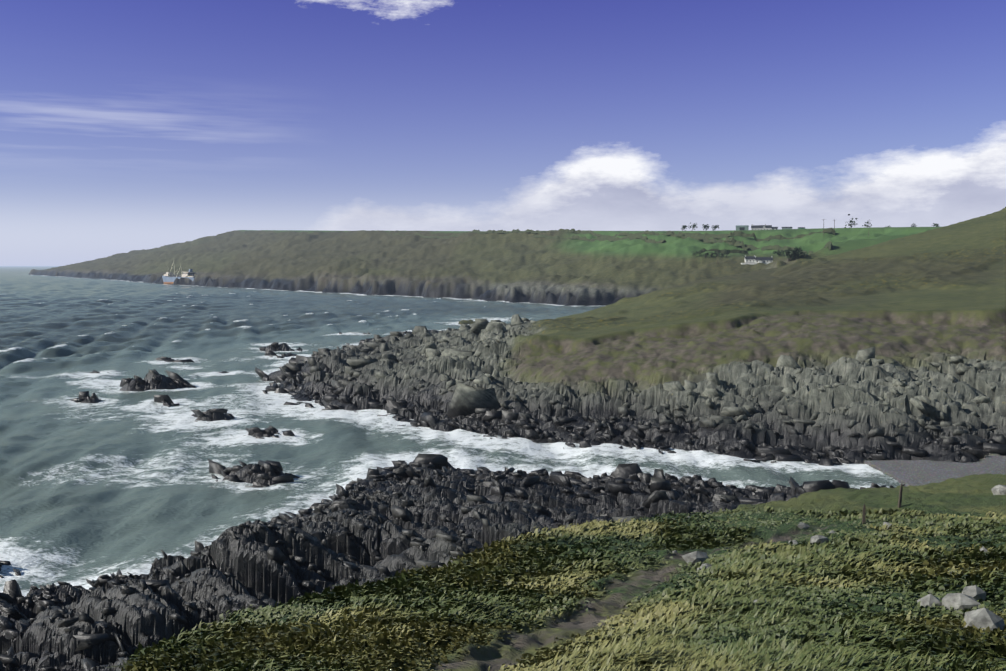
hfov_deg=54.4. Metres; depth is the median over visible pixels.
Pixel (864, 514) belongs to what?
fence post
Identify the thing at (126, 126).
sky
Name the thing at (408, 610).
grass
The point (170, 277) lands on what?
cargo ship
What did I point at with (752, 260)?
cottage
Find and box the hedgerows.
[388,228,834,254]
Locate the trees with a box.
[681,214,938,261]
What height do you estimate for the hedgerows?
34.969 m
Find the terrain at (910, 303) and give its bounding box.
[0,207,1005,670]
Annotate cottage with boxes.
[741,255,772,264]
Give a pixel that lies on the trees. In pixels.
(790, 254)
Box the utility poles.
[717,219,868,263]
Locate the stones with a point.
(968, 597)
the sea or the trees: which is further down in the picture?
the sea
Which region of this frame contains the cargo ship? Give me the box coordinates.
[162,261,195,284]
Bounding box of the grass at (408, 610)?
[107,506,1005,670]
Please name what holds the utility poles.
on the terrain at (910, 303)
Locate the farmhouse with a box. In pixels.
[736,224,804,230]
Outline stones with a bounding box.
[669,484,1005,631]
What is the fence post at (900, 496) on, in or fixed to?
on the terrain at (910, 303)
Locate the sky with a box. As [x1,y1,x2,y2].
[0,0,1005,265]
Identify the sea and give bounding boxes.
[0,266,900,596]
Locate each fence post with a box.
[862,504,865,523]
[898,484,903,507]

